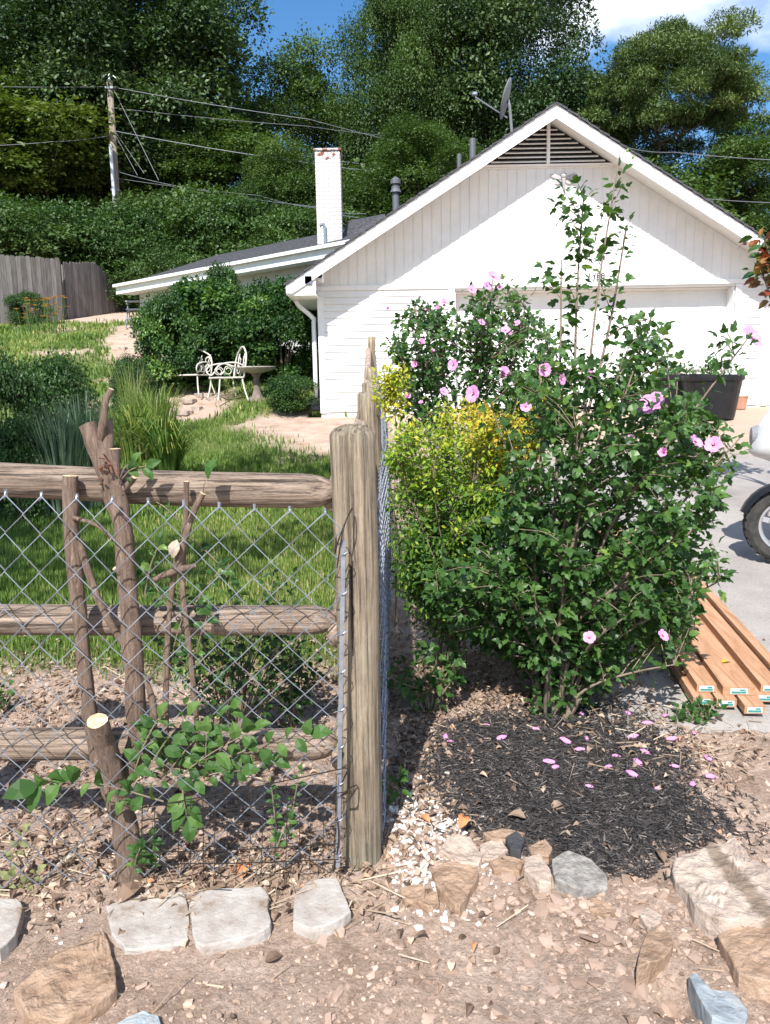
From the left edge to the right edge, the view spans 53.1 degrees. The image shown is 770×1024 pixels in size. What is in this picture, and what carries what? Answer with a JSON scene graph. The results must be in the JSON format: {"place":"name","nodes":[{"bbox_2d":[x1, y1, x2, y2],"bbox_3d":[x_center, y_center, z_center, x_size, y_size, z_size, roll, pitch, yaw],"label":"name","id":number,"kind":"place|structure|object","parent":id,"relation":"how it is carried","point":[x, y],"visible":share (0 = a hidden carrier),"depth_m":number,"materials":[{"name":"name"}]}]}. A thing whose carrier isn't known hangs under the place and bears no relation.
{"place":"outdoors","nodes":[
{"label":"outdoors","id":0,"kind":"place"},
{"bbox_2d":[18,404,97,518],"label":"ornamental grass","id":1,"kind":"object","parent":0,"point":[69,455],"depth_m":7.42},
{"bbox_2d":[38,390,122,508],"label":"ornamental grass","id":2,"kind":"object","parent":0,"point":[85,419],"depth_m":7.67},
{"bbox_2d":[0,307,769,1023],"bbox_3d":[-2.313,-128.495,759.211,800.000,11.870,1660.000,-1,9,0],"label":"ground","id":3,"kind":"structure","parent":0,"point":[194,967],"depth_m":2.22,"materials":[{"name":"soil"}]},
{"bbox_2d":[0,898,23,961],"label":"edging stone","id":4,"kind":"object","parent":3,"relation":"on","point":[11,919],"visible":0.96,"depth_m":2.10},
{"bbox_2d":[0,342,51,462],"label":"garden shrub","id":5,"kind":"object","parent":3,"relation":"on","point":[23,390],"visible":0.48,"depth_m":8.40,"materials":[{"name":"green plant"}]},
{"bbox_2d":[2,288,54,324],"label":"garden shrub","id":6,"kind":"object","parent":3,"relation":"on","point":[17,300],"visible":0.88,"depth_m":23.19,"materials":[{"name":"green plant"}]},
{"bbox_2d":[0,254,64,323],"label":"privacy fence","id":7,"kind":"object","parent":3,"relation":"on","point":[24,268],"visible":0.74,"depth_m":24.12,"materials":[{"name":"wood"}]},
{"bbox_2d":[0,408,65,524],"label":"garden shrub","id":8,"kind":"object","parent":3,"relation":"on","point":[10,447],"visible":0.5,"depth_m":7.38,"materials":[{"name":"green plant"}]},
{"bbox_2d":[0,116,65,226],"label":"leafy tree","id":9,"kind":"object","parent":3,"relation":"on","point":[23,171],"visible":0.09,"depth_m":39.50,"materials":[{"name":"green plant"}]},
{"bbox_2d":[0,190,79,297],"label":"vine thicket","id":10,"kind":"object","parent":3,"relation":"on","point":[11,217],"visible":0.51,"depth_m":25.51,"materials":[{"name":"green plant"}]},
{"bbox_2d":[14,296,69,333],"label":"orange lilies","id":11,"kind":"object","parent":3,"relation":"on","point":[46,317],"visible":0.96,"depth_m":20.53,"materials":[{"name":"green plant"}]},
{"bbox_2d":[0,346,99,431],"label":"garden shrub","id":12,"kind":"object","parent":3,"relation":"on","point":[63,380],"visible":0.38,"depth_m":9.54,"materials":[{"name":"green plant"}]},
{"bbox_2d":[14,931,117,1023],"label":"flagstone","id":13,"kind":"object","parent":3,"relation":"on","point":[75,985],"visible":1,"depth_m":1.87,"materials":[{"name":"stone"}]},
{"bbox_2d":[0,194,137,308],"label":"vine thicket","id":14,"kind":"object","parent":3,"relation":"on","point":[68,235],"visible":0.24,"depth_m":27.35,"materials":[{"name":"green plant"}]},
{"bbox_2d":[7,114,162,260],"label":"young tree","id":15,"kind":"object","parent":3,"relation":"on","point":[62,180],"visible":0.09,"depth_m":40.84,"materials":[{"name":"green plant"}]},
{"bbox_2d":[0,64,180,263],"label":"young tree","id":16,"kind":"object","parent":3,"relation":"on","point":[53,116],"visible":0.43,"depth_m":37.40,"materials":[{"name":"green plant"}]},
{"bbox_2d":[61,261,124,318],"bbox_3d":[-10.044,-7.507,26.861,0.270,2.222,3.672,1,10,12],"label":"privacy fence","id":17,"kind":"object","parent":3,"relation":"on","point":[85,287],"visible":0.73,"depth_m":26.11,"materials":[{"name":"wood"}]},
{"bbox_2d":[0,1,191,199],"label":"oak tree","id":18,"kind":"object","parent":3,"relation":"on","point":[139,65],"visible":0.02,"depth_m":45.47,"materials":[{"name":"green plant"}]},
{"bbox_2d":[100,74,120,206],"bbox_3d":[-13.181,-15.637,37.882,0.662,11.003,0.675,-8,12,-38],"label":"utility pole","id":19,"kind":"object","parent":3,"relation":"on","point":[115,189],"visible":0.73,"depth_m":37.35,"materials":[{"name":"grey wood"}]},
{"bbox_2d":[39,196,203,310],"bbox_3d":[-10.100,-9.802,29.608,6.441,4.351,6.720,-4,10,-17],"label":"vine thicket","id":20,"kind":"object","parent":3,"relation":"on","point":[119,223],"visible":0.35,"depth_m":28.14,"materials":[{"name":"green plant"}]},
{"bbox_2d":[103,358,154,421],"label":"ornamental grass","id":21,"kind":"object","parent":3,"relation":"on","point":[130,389],"depth_m":12.23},
{"bbox_2d":[104,351,160,414],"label":"garden shrub","id":22,"kind":"object","parent":3,"relation":"on","point":[134,366],"visible":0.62,"depth_m":13.23,"materials":[{"name":"green plant"}]},
{"bbox_2d":[109,404,172,464],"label":"daylily","id":23,"kind":"object","parent":3,"relation":"on","point":[126,425],"visible":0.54,"depth_m":10.03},
{"bbox_2d":[0,0,284,231],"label":"oak tree","id":24,"kind":"object","parent":3,"relation":"on","point":[181,28],"visible":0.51,"depth_m":39.06,"materials":[{"name":"green plant"}]},
{"bbox_2d":[106,892,189,954],"bbox_3d":[-0.659,1.153,2.138,0.227,0.072,0.270,-4,10,-16],"label":"edging stone","id":25,"kind":"object","parent":3,"relation":"on","point":[148,930],"visible":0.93,"depth_m":2.11,"materials":[{"name":"stone"}]},
{"bbox_2d":[114,383,186,436],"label":"ornamental grass","id":26,"kind":"object","parent":3,"relation":"on","point":[163,399],"depth_m":11.29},
{"bbox_2d":[103,236,208,310],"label":"vine thicket","id":27,"kind":"object","parent":3,"relation":"on","point":[119,276],"visible":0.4,"depth_m":27.46,"materials":[{"name":"green plant"}]},
{"bbox_2d":[0,388,332,892],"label":"pruned shrub","id":28,"kind":"object","parent":3,"relation":"on","point":[104,455],"visible":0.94,"depth_m":2.20,"materials":[{"name":"green plant"}]},
{"bbox_2d":[127,290,209,395],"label":"garden shrub","id":29,"kind":"object","parent":3,"relation":"on","point":[154,337],"visible":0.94,"depth_m":14.54,"materials":[{"name":"green plant"}]},
{"bbox_2d":[113,415,231,470],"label":"daylily","id":30,"kind":"object","parent":3,"relation":"on","point":[168,451],"visible":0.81,"depth_m":8.83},
{"bbox_2d":[91,176,265,272],"bbox_3d":[-8.355,-10.831,31.565,7.806,5.126,7.209,1,9,10],"label":"vine thicket","id":31,"kind":"object","parent":3,"relation":"on","point":[177,207],"visible":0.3,"depth_m":29.66,"materials":[{"name":"green plant"}]},
{"bbox_2d":[124,273,241,376],"bbox_3d":[-3.831,-3.811,16.062,2.603,2.153,2.661,8,13,43],"label":"garden shrub","id":32,"kind":"object","parent":3,"relation":"on","point":[206,296],"visible":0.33,"depth_m":15.21,"materials":[{"name":"green plant"}]},
{"bbox_2d":[0,424,381,870],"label":"rail fence","id":33,"kind":"object","parent":3,"relation":"on","point":[348,486],"visible":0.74,"depth_m":2.25,"materials":[{"name":"brown wood"}]},
{"bbox_2d":[0,489,352,889],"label":"chain link fence","id":34,"kind":"object","parent":33,"relation":"attached to","point":[342,547],"visible":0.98,"depth_m":2.18,"materials":[{"name":"metal"}]},
{"bbox_2d":[140,767,348,869],"bbox_3d":[-0.408,0.893,2.219,0.619,0.330,0.028,-1,9,0],"label":"welded wire panel","id":35,"kind":"object","parent":34,"relation":"attached to","point":[214,850],"visible":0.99,"depth_m":2.23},
{"bbox_2d":[0,317,386,684],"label":"grass","id":36,"kind":"structure","parent":3,"relation":"on","point":[94,539],"depth_m":6.60,"materials":[{"name":"plant"}]},
{"bbox_2d":[198,260,243,362],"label":"garden shrub","id":37,"kind":"object","parent":3,"relation":"on","point":[226,272],"visible":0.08,"depth_m":16.09,"materials":[{"name":"green plant"}]},
{"bbox_2d":[136,106,307,235],"bbox_3d":[-8.174,-16.686,43.055,10.187,9.878,11.654,4,11,29],"label":"leafy tree","id":38,"kind":"object","parent":3,"relation":"on","point":[211,165],"visible":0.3,"depth_m":39.73,"materials":[{"name":"green plant"}]},
{"bbox_2d":[146,562,306,727],"bbox_3d":[-0.611,0.611,3.100,0.596,0.781,0.388,-1,9,0],"label":"shrub","id":39,"kind":"object","parent":3,"relation":"on","point":[248,666],"visible":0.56,"depth_m":3.05,"materials":[{"name":"green plant"}]},
{"bbox_2d":[206,346,248,401],"bbox_3d":[-2.895,-2.543,14.180,0.655,1.010,0.745,-6,11,-28],"label":"garden armchair","id":40,"kind":"object","parent":3,"relation":"on","point":[231,366],"visible":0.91,"depth_m":14.11,"materials":[{"name":"beige metal"}]},
{"bbox_2d":[189,887,271,954],"bbox_3d":[-0.432,1.145,2.159,0.225,0.070,0.249,-4,10,-15],"label":"edging stone","id":41,"kind":"object","parent":3,"relation":"on","point":[224,919],"visible":0.97,"depth_m":2.12,"materials":[{"name":"stone"}]},
{"bbox_2d":[199,283,290,384],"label":"garden shrub","id":42,"kind":"object","parent":3,"relation":"on","point":[237,296],"visible":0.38,"depth_m":15.15,"materials":[{"name":"green plant"}]},
{"bbox_2d":[236,366,275,401],"bbox_3d":[-2.365,-2.353,14.200,0.740,0.640,0.740,-1,9,0],"label":"birdbath","id":43,"kind":"object","parent":3,"relation":"on","point":[255,371],"visible":0.94,"depth_m":14.09,"materials":[{"name":"stone"}]},
{"bbox_2d":[169,190,344,262],"bbox_3d":[-5.068,-10.397,30.856,7.160,4.698,7.470,1,10,14],"label":"vine thicket","id":44,"kind":"object","parent":3,"relation":"on","point":[281,235],"visible":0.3,"depth_m":28.93,"materials":[{"name":"green plant"}]},
{"bbox_2d":[219,273,318,379],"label":"garden shrub","id":45,"kind":"object","parent":3,"relation":"on","point":[295,324],"visible":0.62,"depth_m":14.82,"materials":[{"name":"green plant"}]},
{"bbox_2d":[252,635,326,727],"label":"shrub","id":46,"kind":"object","parent":3,"relation":"on","point":[292,720],"visible":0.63,"depth_m":3.22,"materials":[{"name":"green plant"}]},
{"bbox_2d":[260,372,319,413],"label":"garden shrub","id":47,"kind":"object","parent":3,"relation":"on","point":[285,389],"visible":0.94,"depth_m":13.08,"materials":[{"name":"green plant"}]},
{"bbox_2d":[227,126,354,209],"bbox_3d":[-4.655,-13.947,37.205,7.130,7.798,6.232,-3,9,-11],"label":"leafy tree","id":48,"kind":"object","parent":3,"relation":"on","point":[299,179],"visible":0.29,"depth_m":35.62,"materials":[{"name":"green plant"}]},
{"bbox_2d":[231,18,367,195],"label":"leafy tree","id":49,"kind":"object","parent":3,"relation":"on","point":[305,100],"visible":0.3,"depth_m":48.10,"materials":[{"name":"green plant"}]},
{"bbox_2d":[238,196,362,246],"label":"vine thicket","id":50,"kind":"object","parent":3,"relation":"on","point":[269,216],"visible":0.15,"depth_m":30.04,"materials":[{"name":"green plant"}]},
{"bbox_2d":[293,878,350,940],"bbox_3d":[-0.178,1.135,2.193,0.167,0.072,0.232,-1,9,0],"label":"edging stone","id":51,"kind":"object","parent":3,"relation":"on","point":[323,908],"visible":0.98,"depth_m":2.15,"materials":[{"name":"stone"}]},
{"bbox_2d":[246,157,429,218],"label":"understory bush","id":52,"kind":"object","parent":3,"relation":"on","point":[357,159],"visible":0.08,"depth_m":37.56,"materials":[{"name":"green plant"}]},
{"bbox_2d":[112,148,572,352],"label":"house","id":53,"kind":"structure","parent":3,"relation":"on","point":[294,257],"depth_m":17.32,"materials":[{"name":"paint"}]},
{"bbox_2d":[324,336,382,768],"bbox_3d":[-0.137,-0.687,7.122,0.190,2.438,9.841,-1,9,0],"label":"rail fence","id":54,"kind":"object","parent":3,"relation":"on","point":[368,415],"visible":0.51,"depth_m":4.58,"materials":[{"name":"brown wood"}]},
{"bbox_2d":[375,355,391,850],"bbox_3d":[-0.035,-0.651,7.104,0.101,1.968,9.772,-1,9,0],"label":"chain link fence","id":55,"kind":"object","parent":54,"relation":"attached to","point":[385,582],"visible":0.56,"depth_m":2.85,"materials":[{"name":"metal"}]},
{"bbox_2d":[0,616,768,1023],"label":"leaf litter","id":56,"kind":"object","parent":3,"relation":"on","point":[234,882],"visible":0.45,"depth_m":2.77,"materials":[{"name":"brown plant"}]},
{"bbox_2d":[0,691,769,1023],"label":"soil clods","id":57,"kind":"object","parent":3,"relation":"on","point":[626,983],"visible":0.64,"depth_m":2.09,"materials":[{"name":"soil"}]},
{"bbox_2d":[0,670,769,1023],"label":"loose gravel","id":58,"kind":"structure","parent":3,"relation":"on","point":[292,980],"depth_m":2.11,"materials":[{"name":"gravel"}]},
{"bbox_2d":[0,624,769,1013],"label":"straw and twigs","id":59,"kind":"object","parent":3,"relation":"on","point":[148,874],"visible":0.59,"depth_m":2.45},
{"bbox_2d":[368,361,412,626],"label":"golden shrub","id":60,"kind":"object","parent":3,"relation":"on","point":[387,395],"visible":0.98,"depth_m":4.34,"materials":[{"name":"yellow plant"}]},
{"bbox_2d":[318,0,464,213],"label":"leafy tree","id":61,"kind":"object","parent":3,"relation":"on","point":[354,108],"visible":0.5,"depth_m":42.10,"materials":[{"name":"green plant"}]},
{"bbox_2d":[382,765,410,806],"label":"seedling","id":62,"kind":"object","parent":3,"relation":"on","point":[402,775],"visible":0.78,"depth_m":2.70,"materials":[{"name":"green plant"}]},
{"bbox_2d":[342,136,468,217],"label":"understory bush","id":63,"kind":"object","parent":3,"relation":"on","point":[427,182],"visible":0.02,"depth_m":38.39,"materials":[{"name":"green plant"}]},
{"bbox_2d":[400,884,425,907],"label":"flat rock","id":64,"kind":"object","parent":3,"relation":"on","point":[413,894],"visible":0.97,"depth_m":2.21,"materials":[{"name":"stone"}]},
{"bbox_2d":[342,104,485,219],"bbox_3d":[1.794,-13.527,36.304,8.229,9.592,8.142,1,10,14],"label":"leafy tree","id":65,"kind":"object","parent":3,"relation":"on","point":[406,151],"visible":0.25,"depth_m":34.26,"materials":[{"name":"green plant"}]},
{"bbox_2d":[382,639,468,711],"bbox_3d":[0.172,0.748,3.438,0.404,0.367,0.287,-1,9,0],"label":"weedy growth","id":66,"kind":"object","parent":3,"relation":"on","point":[404,686],"visible":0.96,"depth_m":3.41,"materials":[{"name":"green plant"}]},
{"bbox_2d":[388,755,520,931],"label":"white gravel","id":67,"kind":"structure","parent":3,"relation":"on","point":[424,871],"depth_m":2.45,"materials":[{"name":"gravel"}]},
{"bbox_2d":[431,861,477,917],"bbox_3d":[0.194,1.112,2.273,0.140,0.082,0.217,3,10,23],"label":"flat rock","id":68,"kind":"object","parent":3,"relation":"on","point":[456,884],"visible":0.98,"depth_m":2.25,"materials":[{"name":"stone"}]},
{"bbox_2d":[343,0,578,165],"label":"oak tree","id":69,"kind":"object","parent":3,"relation":"on","point":[535,44],"visible":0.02,"depth_m":51.45,"materials":[{"name":"green plant"}]},
{"bbox_2d":[439,833,482,870],"bbox_3d":[0.252,1.086,2.428,0.136,0.068,0.125,4,11,28],"label":"flat rock","id":70,"kind":"object","parent":3,"relation":"on","point":[463,849],"visible":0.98,"depth_m":2.42,"materials":[{"name":"stone"}]},
{"bbox_2d":[379,397,552,674],"bbox_3d":[0.436,0.140,3.797,0.919,1.407,0.976,-1,9,0],"label":"golden shrub","id":71,"kind":"object","parent":3,"relation":"on","point":[430,489],"visible":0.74,"depth_m":3.54,"materials":[{"name":"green plant"}]},
{"bbox_2d":[379,270,562,563],"bbox_3d":[0.637,-0.570,5.126,1.330,2.151,1.576,-1,9,0],"label":"rose of sharon","id":72,"kind":"object","parent":3,"relation":"on","point":[430,372],"visible":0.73,"depth_m":4.89,"materials":[{"name":"green plant"}]},
{"bbox_2d":[361,0,625,164],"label":"oak tree","id":73,"kind":"object","parent":3,"relation":"on","point":[469,29],"visible":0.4,"depth_m":43.18,"materials":[{"name":"green plant"}]},
{"bbox_2d":[480,840,507,862],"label":"flat rock","id":74,"kind":"object","parent":3,"relation":"on","point":[490,851],"visible":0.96,"depth_m":2.42,"materials":[{"name":"stone"}]},
{"bbox_2d":[489,856,522,876],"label":"flat rock","id":75,"kind":"object","parent":3,"relation":"on","point":[500,865],"visible":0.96,"depth_m":2.34,"materials":[{"name":"stone"}]},
{"bbox_2d":[284,102,769,417],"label":"garage","id":76,"kind":"structure","parent":3,"relation":"on","point":[454,233],"depth_m":12.80,"materials":[{"name":"white paint"}]},
{"bbox_2d":[471,77,512,131],"bbox_3d":[1.916,-6.784,13.177,0.859,1.230,0.407,-8,11,-35],"label":"satellite dish","id":77,"kind":"object","parent":76,"relation":"attached to","point":[505,101],"visible":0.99,"depth_m":13.15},
{"bbox_2d":[455,289,726,408],"bbox_3d":[3.525,-2.817,13.341,4.701,1.979,0.059,-1,9,0],"label":"overhead door","id":78,"kind":"structure","parent":76,"relation":"in","point":[695,313],"depth_m":13.24,"materials":[{"name":"white paint"}]},
{"bbox_2d":[524,854,551,894],"bbox_3d":[0.455,1.098,2.316,0.078,0.074,0.148,-1,9,0],"label":"flat rock","id":79,"kind":"object","parent":3,"relation":"on","point":[537,875],"visible":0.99,"depth_m":2.28,"materials":[{"name":"stone"}]},
{"bbox_2d":[387,690,769,880],"bbox_3d":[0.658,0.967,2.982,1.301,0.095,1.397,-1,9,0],"label":"bark mulch","id":80,"kind":"object","parent":3,"relation":"on","point":[563,774],"visible":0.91,"depth_m":2.80,"materials":[{"name":"wood"}]},
{"bbox_2d":[505,831,524,858],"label":"flat rock","id":81,"kind":"object","parent":80,"relation":"on","point":[514,841],"visible":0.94,"depth_m":2.44,"materials":[{"name":"grey stone"}]},
{"bbox_2d":[412,148,762,722],"bbox_3d":[0.931,-0.299,3.418,1.650,2.446,1.189,-1,9,0],"label":"rose of sharon","id":82,"kind":"object","parent":80,"relation":"on","point":[550,635],"visible":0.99,"depth_m":3.17,"materials":[{"name":"green plant"}]},
{"bbox_2d":[552,850,607,898],"bbox_3d":[0.580,1.099,2.313,0.164,0.082,0.187,-1,9,0],"label":"flat rock","id":83,"kind":"object","parent":3,"relation":"on","point":[574,875],"visible":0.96,"depth_m":2.28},
{"bbox_2d":[589,898,615,918],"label":"flat rock","id":84,"kind":"object","parent":3,"relation":"on","point":[599,907],"visible":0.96,"depth_m":2.15,"materials":[{"name":"stone"}]},
{"bbox_2d":[607,106,693,174],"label":"leafy tree","id":85,"kind":"object","parent":3,"relation":"on","point":[637,136],"visible":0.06,"depth_m":44.48,"materials":[{"name":"green plant"}]},
{"bbox_2d":[639,907,662,934],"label":"flat rock","id":86,"kind":"object","parent":3,"relation":"on","point":[650,920],"visible":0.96,"depth_m":2.10,"materials":[{"name":"stone"}]},
{"bbox_2d":[636,929,672,987],"bbox_3d":[0.698,1.151,1.990,0.070,0.128,0.272,4,11,30],"label":"flat rock","id":87,"kind":"object","parent":3,"relation":"on","point":[656,951],"visible":0.98,"depth_m":1.95,"materials":[{"name":"stone"}]},
{"bbox_2d":[573,5,769,173],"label":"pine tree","id":88,"kind":"object","parent":3,"relation":"on","point":[642,69],"visible":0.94,"depth_m":40.59,"materials":[{"name":"green plant"}]},
{"bbox_2d":[670,693,728,724],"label":"seedling","id":89,"kind":"object","parent":3,"relation":"on","point":[708,712],"visible":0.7,"depth_m":3.30,"materials":[{"name":"green plant"}]},
{"bbox_2d":[646,155,762,227],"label":"understory bush","id":90,"kind":"object","parent":3,"relation":"on","point":[690,180],"visible":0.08,"depth_m":38.84,"materials":[{"name":"green plant"}]},
{"bbox_2d":[688,973,746,1023],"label":"flat rock","id":91,"kind":"object","parent":3,"relation":"on","point":[708,1005],"visible":1,"depth_m":1.80,"materials":[{"name":"grey stone"}]},
{"bbox_2d":[671,837,769,941],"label":"rock slab","id":92,"kind":"object","parent":3,"relation":"on","point":[720,888],"visible":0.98,"depth_m":2.18,"materials":[{"name":"stone"}]},
{"bbox_2d":[688,110,769,234],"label":"leafy tree","id":93,"kind":"object","parent":3,"relation":"on","point":[756,149],"visible":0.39,"depth_m":40.51,"materials":[{"name":"green plant"}]},
{"bbox_2d":[717,926,769,1002],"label":"rock slab","id":94,"kind":"object","parent":3,"relation":"on","point":[744,952],"visible":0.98,"depth_m":1.92,"materials":[{"name":"stone"}]},
{"bbox_2d":[1,0,769,216],"label":"sky","id":95,"kind":"structure","parent":0,"point":[616,17],"materials":[{"name":"blue"}]},
{"bbox_2d":[392,407,769,736],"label":"driveway","id":96,"kind":"structure","parent":0,"point":[747,592],"depth_m":5.02,"materials":[{"name":"concrete"}]},
{"bbox_2d":[619,577,712,705],"bbox_3d":[1.498,0.519,4.573,0.085,0.276,2.445,0,9,5],"label":"lumber board","id":97,"kind":"object","parent":96,"relation":"on","point":[685,683],"visible":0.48,"depth_m":3.52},
{"bbox_2d":[599,532,716,691],"bbox_3d":[1.527,0.468,4.606,0.085,0.276,2.445,0,9,5],"label":"lumber board","id":98,"kind":"object","parent":97,"relation":"on","point":[698,676],"visible":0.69,"depth_m":3.53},
{"bbox_2d":[648,362,707,413],"bbox_3d":[4.696,-1.993,12.354,0.938,0.822,0.938,-1,9,0],"label":"planter tub","id":99,"kind":"object","parent":96,"relation":"on","point":[671,377],"visible":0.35,"depth_m":12.02,"materials":[{"name":"plastic"}]},
{"bbox_2d":[679,359,745,418],"bbox_3d":[4.978,-1.877,11.766,0.938,0.891,0.939,-1,9,0],"label":"planter tub","id":100,"kind":"object","parent":96,"relation":"on","point":[724,407],"visible":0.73,"depth_m":11.45,"materials":[{"name":"black plastic"}]},
{"bbox_2d":[671,582,769,701],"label":"lumber board","id":101,"kind":"object","parent":96,"relation":"on","point":[764,696],"visible":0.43,"depth_m":3.42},
{"bbox_2d":[633,530,769,691],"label":"lumber board","id":102,"kind":"object","parent":101,"relation":"on","point":[749,663],"visible":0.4,"depth_m":3.78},
{"bbox_2d":[734,694,764,713],"bbox_3d":[1.688,0.536,4.495,0.085,0.276,2.445,0,9,5],"label":"lumber board","id":103,"kind":"object","parent":96,"relation":"on","point":[750,704],"visible":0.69,"depth_m":3.33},
{"bbox_2d":[610,530,754,694],"bbox_3d":[1.660,0.466,4.605,0.136,0.282,2.505,0,9,5],"label":"lumber board","id":104,"kind":"object","parent":103,"relation":"on","point":[730,677],"visible":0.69,"depth_m":3.61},
{"bbox_2d":[738,228,769,314],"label":"red leaved plant","id":105,"kind":"object","parent":96,"relation":"on","point":[762,264],"visible":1,"depth_m":6.30,"materials":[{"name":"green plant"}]},
{"bbox_2d":[740,410,769,560],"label":"motor scooter","id":106,"kind":"object","parent":96,"relation":"on","point":[755,508],"visible":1,"depth_m":5.22,"materials":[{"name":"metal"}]},
{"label":"lumber board","id":107,"kind":"object","parent":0,"visible":0},
{"bbox_2d":[687,572,769,670],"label":"lumber board","id":108,"kind":"object","parent":107,"relation":"on","point":[757,648],"depth_m":3.96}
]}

